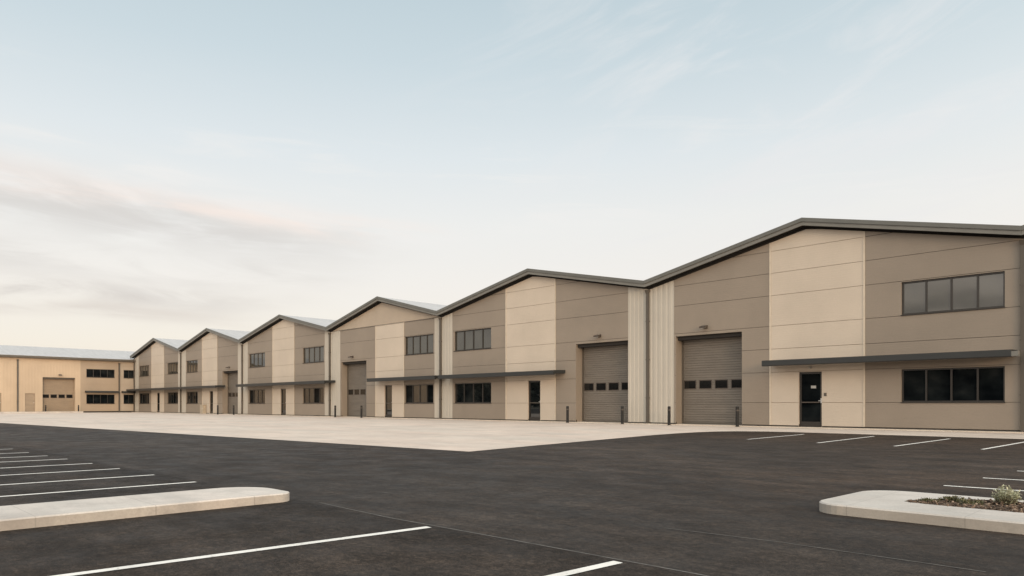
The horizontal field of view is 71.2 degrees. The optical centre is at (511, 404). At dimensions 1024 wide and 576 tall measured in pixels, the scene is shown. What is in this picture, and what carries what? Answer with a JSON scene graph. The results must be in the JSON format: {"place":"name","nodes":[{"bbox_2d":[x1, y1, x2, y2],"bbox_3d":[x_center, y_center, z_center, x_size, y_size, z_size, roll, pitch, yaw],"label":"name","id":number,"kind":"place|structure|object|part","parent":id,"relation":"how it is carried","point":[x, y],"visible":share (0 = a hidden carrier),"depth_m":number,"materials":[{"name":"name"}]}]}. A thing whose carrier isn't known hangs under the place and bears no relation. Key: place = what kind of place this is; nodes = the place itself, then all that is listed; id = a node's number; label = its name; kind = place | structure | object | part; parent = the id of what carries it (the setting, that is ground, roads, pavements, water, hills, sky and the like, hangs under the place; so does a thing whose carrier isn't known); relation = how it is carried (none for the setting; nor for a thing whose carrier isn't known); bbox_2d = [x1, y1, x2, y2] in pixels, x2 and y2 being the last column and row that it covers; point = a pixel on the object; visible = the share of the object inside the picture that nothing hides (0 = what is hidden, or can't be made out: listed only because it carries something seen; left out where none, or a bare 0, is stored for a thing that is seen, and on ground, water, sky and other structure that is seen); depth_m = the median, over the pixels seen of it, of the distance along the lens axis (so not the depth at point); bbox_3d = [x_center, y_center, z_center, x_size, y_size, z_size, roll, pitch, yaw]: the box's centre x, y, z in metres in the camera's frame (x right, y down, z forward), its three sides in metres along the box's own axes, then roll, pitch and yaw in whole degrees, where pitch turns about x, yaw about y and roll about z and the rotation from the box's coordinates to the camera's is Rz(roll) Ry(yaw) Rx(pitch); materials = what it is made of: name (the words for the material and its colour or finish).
{"place":"outdoors","nodes":[
{"label":"outdoors","id":0,"kind":"place"},
{"bbox_2d":[0,411,82,412],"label":"pavement","id":1,"kind":"structure","parent":0,"point":[48,412],"depth_m":103.29,"materials":[{"name":"concrete"}]},
{"bbox_2d":[200,405,205,413],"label":"utility cabinet","id":2,"kind":"object","parent":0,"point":[202,409],"visible":1,"depth_m":92.30,"materials":[{"name":"beige paint"}]},
{"bbox_2d":[0,444,703,575],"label":"parking asphalt","id":3,"kind":"structure","parent":0,"point":[105,544],"depth_m":6.46,"materials":[{"name":"black asphalt"}]},
{"bbox_2d":[8,463,91,467],"bbox_3d":[-11.265,1.244,12.654,0.098,0.001,6.862,0,0,45],"label":"parking line","id":4,"kind":"object","parent":3,"relation":"on","point":[49,465],"visible":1,"depth_m":14.54,"materials":[{"name":"white paint"}]},
{"bbox_2d":[0,468,119,475],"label":"parking line","id":5,"kind":"object","parent":3,"relation":"on","point":[54,472],"visible":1,"depth_m":13.05,"materials":[{"name":"white paint"}]},
{"bbox_2d":[2,475,146,484],"bbox_3d":[-8.752,1.244,10.182,0.097,0.001,6.912,0,0,45],"label":"parking line","id":6,"kind":"object","parent":3,"relation":"on","point":[70,480],"visible":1,"depth_m":11.68,"materials":[{"name":"white paint"}]},
{"bbox_2d":[0,482,190,496],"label":"parking line","id":7,"kind":"object","parent":3,"relation":"on","point":[93,489],"visible":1,"depth_m":10.44,"materials":[{"name":"white paint"}]},
{"bbox_2d":[0,487,288,530],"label":"curb island","id":8,"kind":"structure","parent":3,"relation":"on","point":[25,516],"depth_m":8.15,"materials":[{"name":"concrete"}]},
{"bbox_2d":[53,526,431,575],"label":"parking line","id":9,"kind":"object","parent":3,"relation":"on","point":[182,559],"visible":1,"depth_m":5.96,"materials":[{"name":"white paint"}]},
{"bbox_2d":[546,561,621,575],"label":"parking line","id":10,"kind":"object","parent":3,"relation":"on","point":[583,569],"visible":1,"depth_m":5.39,"materials":[{"name":"white paint"}]},
{"bbox_2d":[0,423,1023,575],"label":"asphalt","id":11,"kind":"structure","parent":0,"point":[633,499],"depth_m":11.01,"materials":[{"name":"black asphalt"}]},
{"bbox_2d":[322,503,706,575],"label":"asphalt seam","id":12,"kind":"object","parent":11,"relation":"on","point":[527,542],"visible":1,"depth_m":6.36,"materials":[{"name":"black asphalt"}]},
{"bbox_2d":[669,528,984,571],"bbox_3d":[2.556,1.246,6.298,2.752,0.001,0.089,0,0,44],"label":"asphalt seam","id":13,"kind":"object","parent":11,"relation":"on","point":[837,550],"visible":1,"depth_m":6.06,"materials":[{"name":"black asphalt"}]},
{"bbox_2d":[819,490,1023,534],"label":"curb","id":14,"kind":"structure","parent":11,"relation":"on","point":[886,505],"depth_m":7.73,"materials":[{"name":"concrete"}]},
{"bbox_2d":[906,497,1023,512],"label":"bark mulch","id":15,"kind":"object","parent":14,"relation":"in","point":[1001,506],"visible":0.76,"depth_m":8.05,"materials":[{"name":"brown wood"}]},
{"bbox_2d":[918,497,938,502],"bbox_3d":[4.865,1.126,8.350,0.251,0.088,0.238,0,0,-4],"label":"ground cover plant","id":16,"kind":"object","parent":15,"relation":"on","point":[926,499],"visible":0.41,"depth_m":8.33,"materials":[{"name":"green plant"}]},
{"bbox_2d":[937,495,964,502],"bbox_3d":[5.167,1.132,8.428,0.324,0.132,0.303,0,0,45],"label":"ground cover plant","id":17,"kind":"object","parent":15,"relation":"on","point":[954,498],"visible":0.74,"depth_m":8.40,"materials":[{"name":"green plant"}]},
{"bbox_2d":[956,498,983,505],"bbox_3d":[5.242,1.131,8.153,0.324,0.124,0.308,0,0,45],"label":"ground cover plant","id":18,"kind":"object","parent":15,"relation":"on","point":[962,501],"visible":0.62,"depth_m":8.14,"materials":[{"name":"green plant"}]},
{"bbox_2d":[992,484,1023,504],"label":"shrub","id":19,"kind":"object","parent":15,"relation":"on","point":[1007,497],"visible":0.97,"depth_m":8.12,"materials":[{"name":"green plant"}]},
{"bbox_2d":[944,485,1023,490],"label":"parking line","id":20,"kind":"object","parent":11,"relation":"on","point":[978,487],"visible":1,"depth_m":10.70,"materials":[{"name":"white paint"}]},
{"bbox_2d":[985,442,1023,448],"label":"parking line","id":21,"kind":"object","parent":11,"relation":"on","point":[1003,445],"visible":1,"depth_m":21.59,"materials":[{"name":"white paint"}]},
{"bbox_2d":[0,412,1023,451],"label":"concrete apron","id":22,"kind":"object","parent":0,"point":[464,435],"visible":0.87,"depth_m":35.31,"materials":[{"name":"beige concrete"}]},
{"bbox_2d":[0,345,135,412],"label":"long shed","id":23,"kind":"structure","parent":22,"relation":"on","point":[35,379],"depth_m":106.24,"materials":[{"name":"beige paint"}]},
{"bbox_2d":[25,393,34,411],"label":"side door","id":24,"kind":"structure","parent":23,"relation":"in","point":[29,397],"depth_m":102.35,"materials":[{"name":"beige paint"}]},
{"bbox_2d":[43,377,74,410],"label":"roller door","id":25,"kind":"structure","parent":23,"relation":"in","point":[58,393],"depth_m":105.31,"materials":[{"name":"beige paint"}]},
{"bbox_2d":[86,369,113,377],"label":"window","id":26,"kind":"structure","parent":23,"relation":"in","point":[91,373],"depth_m":108.74,"materials":[{"name":"black glass"}]},
{"bbox_2d":[86,394,113,403],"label":"window","id":27,"kind":"structure","parent":23,"relation":"in","point":[90,398],"depth_m":108.74,"materials":[{"name":"black glass"}]},
{"bbox_2d":[124,370,133,378],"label":"window","id":28,"kind":"structure","parent":23,"relation":"in","point":[127,373],"depth_m":111.67,"materials":[{"name":"black glass"}]},
{"bbox_2d":[124,395,133,403],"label":"window","id":29,"kind":"structure","parent":23,"relation":"in","point":[128,399],"depth_m":111.60,"materials":[{"name":"black glass"}]},
{"bbox_2d":[126,338,188,412],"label":"warehouse unit","id":30,"kind":"structure","parent":22,"relation":"on","point":[157,370],"depth_m":104.93,"materials":[{"name":"beige paint"}]},
{"bbox_2d":[139,365,148,376],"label":"window","id":31,"kind":"structure","parent":30,"relation":"in","point":[144,370],"depth_m":109.27,"materials":[{"name":"grey glass"}]},
{"bbox_2d":[140,393,148,403],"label":"window","id":32,"kind":"structure","parent":30,"relation":"in","point":[144,397],"depth_m":109.24,"materials":[{"name":"black glass"}]},
{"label":"entrance door","id":33,"kind":"part","parent":30,"relation":"part of","materials":[{"name":"brown metal"}]},
{"bbox_2d":[168,362,177,373],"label":"window","id":34,"kind":"structure","parent":30,"relation":"in","point":[172,367],"depth_m":100.79,"materials":[{"name":"grey glass"}]},
{"bbox_2d":[168,392,177,403],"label":"window","id":35,"kind":"structure","parent":30,"relation":"in","point":[172,396],"depth_m":100.90,"materials":[{"name":"black glass"}]},
{"bbox_2d":[172,328,250,414],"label":"warehouse unit","id":36,"kind":"structure","parent":22,"relation":"on","point":[211,368],"depth_m":91.11,"materials":[{"name":"beige paint"}]},
{"bbox_2d":[187,360,197,372],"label":"window","id":37,"kind":"structure","parent":36,"relation":"in","point":[192,366],"depth_m":96.08,"materials":[{"name":"grey glass"}]},
{"bbox_2d":[187,392,197,403],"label":"window","id":38,"kind":"structure","parent":36,"relation":"in","point":[192,397],"depth_m":96.05,"materials":[{"name":"black glass"}]},
{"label":"entrance door","id":39,"kind":"part","parent":36,"relation":"part of","materials":[{"name":"brown metal"}]},
{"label":"roller door","id":40,"kind":"part","parent":36,"relation":"part of","materials":[{"name":"paint"}]},
{"bbox_2d":[236,315,341,416],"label":"warehouse unit","id":41,"kind":"structure","parent":22,"relation":"on","point":[286,365],"depth_m":77.09,"materials":[{"name":"beige paint"}]},
{"bbox_2d":[249,389,264,403],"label":"window","id":42,"kind":"structure","parent":41,"relation":"in","point":[256,396],"depth_m":82.58,"materials":[{"name":"black glass"}]},
{"bbox_2d":[250,353,264,367],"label":"window","id":43,"kind":"structure","parent":41,"relation":"in","point":[258,359],"depth_m":82.60,"materials":[{"name":"grey glass"}]},
{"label":"entrance door","id":44,"kind":"part","parent":41,"relation":"part of","materials":[{"name":"brown metal"}]},
{"bbox_2d":[302,346,323,363],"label":"window","id":45,"kind":"structure","parent":41,"relation":"in","point":[313,354],"depth_m":73.48,"materials":[{"name":"grey glass"}]},
{"bbox_2d":[302,388,323,403],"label":"window","id":46,"kind":"structure","parent":41,"relation":"in","point":[311,395],"depth_m":73.48,"materials":[{"name":"black glass"}]},
{"bbox_2d":[326,296,446,418],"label":"warehouse unit","id":47,"kind":"structure","parent":22,"relation":"on","point":[386,357],"depth_m":64.22,"materials":[{"name":"beige paint"}]},
{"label":"roller door","id":48,"kind":"part","parent":47,"relation":"part of","materials":[{"name":"paint"}]},
{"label":"entrance door","id":49,"kind":"part","parent":47,"relation":"part of","materials":[{"name":"black glass"}]},
{"bbox_2d":[405,334,432,355],"bbox_3d":[-7.892,-5.056,61.040,3.975,1.612,0.244,0,0,45],"label":"window","id":50,"kind":"structure","parent":47,"relation":"in","point":[422,344],"depth_m":61.08,"materials":[{"name":"grey glass"}]},
{"bbox_2d":[404,384,433,403],"bbox_3d":[-7.892,-0.872,61.040,3.975,1.619,0.244,0,0,45],"label":"window","id":51,"kind":"structure","parent":47,"relation":"in","point":[415,394],"depth_m":61.08,"materials":[{"name":"black glass"}]},
{"bbox_2d":[436,268,649,423],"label":"warehouse unit","id":52,"kind":"structure","parent":22,"relation":"on","point":[531,345],"depth_m":50.39,"materials":[{"name":"beige paint"}]},
{"bbox_2d":[454,328,491,351],"bbox_3d":[-3.074,-5.056,56.232,4.363,1.612,0.244,0,0,45],"label":"window","id":53,"kind":"structure","parent":52,"relation":"in","point":[477,339],"depth_m":56.23,"materials":[{"name":"grey glass"}]},
{"bbox_2d":[455,382,490,402],"bbox_3d":[-3.023,-0.891,56.283,4.312,1.581,0.100,0,0,45],"label":"window","id":54,"kind":"structure","parent":52,"relation":"in","point":[464,392],"depth_m":56.23,"materials":[{"name":"black glass"}]},
{"bbox_3d":[1.671,-0.256,51.573,1.213,2.888,0.162,0,0,45],"label":"entrance door","id":55,"kind":"part","parent":52,"relation":"part of","materials":[{"name":"black glass"}]},
{"bbox_3d":[6.220,-1.447,47.548,4.312,5.280,0.565,0,0,45],"label":"roller door","id":56,"kind":"part","parent":52,"relation":"part of","materials":[{"name":"paint"}]},
{"bbox_2d":[566,406,568,422],"bbox_3d":[3.726,0.684,48.031,0.275,1.131,0.275,0,0,45],"label":"bollard","id":57,"kind":"object","parent":22,"relation":"on","point":[567,414],"visible":1,"depth_m":47.97,"materials":[{"name":"grey metal"}]},
{"bbox_2d":[621,406,623,423],"bbox_3d":[6.911,0.684,44.852,0.275,1.131,0.275,0,0,45],"label":"bollard","id":58,"kind":"object","parent":22,"relation":"on","point":[622,414],"visible":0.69,"depth_m":44.79,"materials":[{"name":"grey metal"}]},
{"bbox_2d":[668,406,670,424],"bbox_3d":[9.318,0.684,42.451,0.275,1.131,0.275,0,0,45],"label":"bollard","id":59,"kind":"object","parent":22,"relation":"on","point":[669,415],"visible":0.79,"depth_m":42.38,"materials":[{"name":"black metal"}]},
{"bbox_2d":[736,406,738,426],"bbox_3d":[12.398,0.684,39.379,0.275,1.131,0.275,0,0,45],"label":"bollard","id":60,"kind":"object","parent":22,"relation":"on","point":[737,416],"visible":0.92,"depth_m":39.30,"materials":[{"name":"grey metal"}]},
{"bbox_2d":[644,218,1023,432],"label":"warehouse unit","id":61,"kind":"structure","parent":22,"relation":"on","point":[823,323],"depth_m":36.09,"materials":[{"name":"beige paint"}]},
{"bbox_3d":[11.741,-1.447,42.039,4.262,5.280,0.565,0,0,45],"label":"roller door","id":62,"kind":"part","parent":61,"relation":"part of","materials":[{"name":"paint"}]},
{"bbox_3d":[15.701,-0.256,37.575,1.200,2.888,0.162,0,0,45],"label":"entrance door","id":63,"kind":"part","parent":61,"relation":"part of","materials":[{"name":"black glass"}]},
{"bbox_2d":[900,271,1005,315],"bbox_3d":[20.234,-5.056,32.977,4.212,1.612,0.244,0,0,45],"label":"window","id":64,"kind":"structure","parent":61,"relation":"in","point":[986,290],"depth_m":32.95,"materials":[{"name":"grey glass"}]},
{"bbox_2d":[900,366,1005,402],"bbox_3d":[20.234,-0.872,32.977,4.212,1.619,0.244,0,0,45],"label":"window","id":65,"kind":"structure","parent":61,"relation":"in","point":[963,384],"depth_m":32.95,"materials":[{"name":"black glass"}]},
{"bbox_2d":[0,0,1023,351],"label":"sky","id":66,"kind":"structure","parent":0,"point":[170,169],"materials":[{"name":"blue"}]}
]}

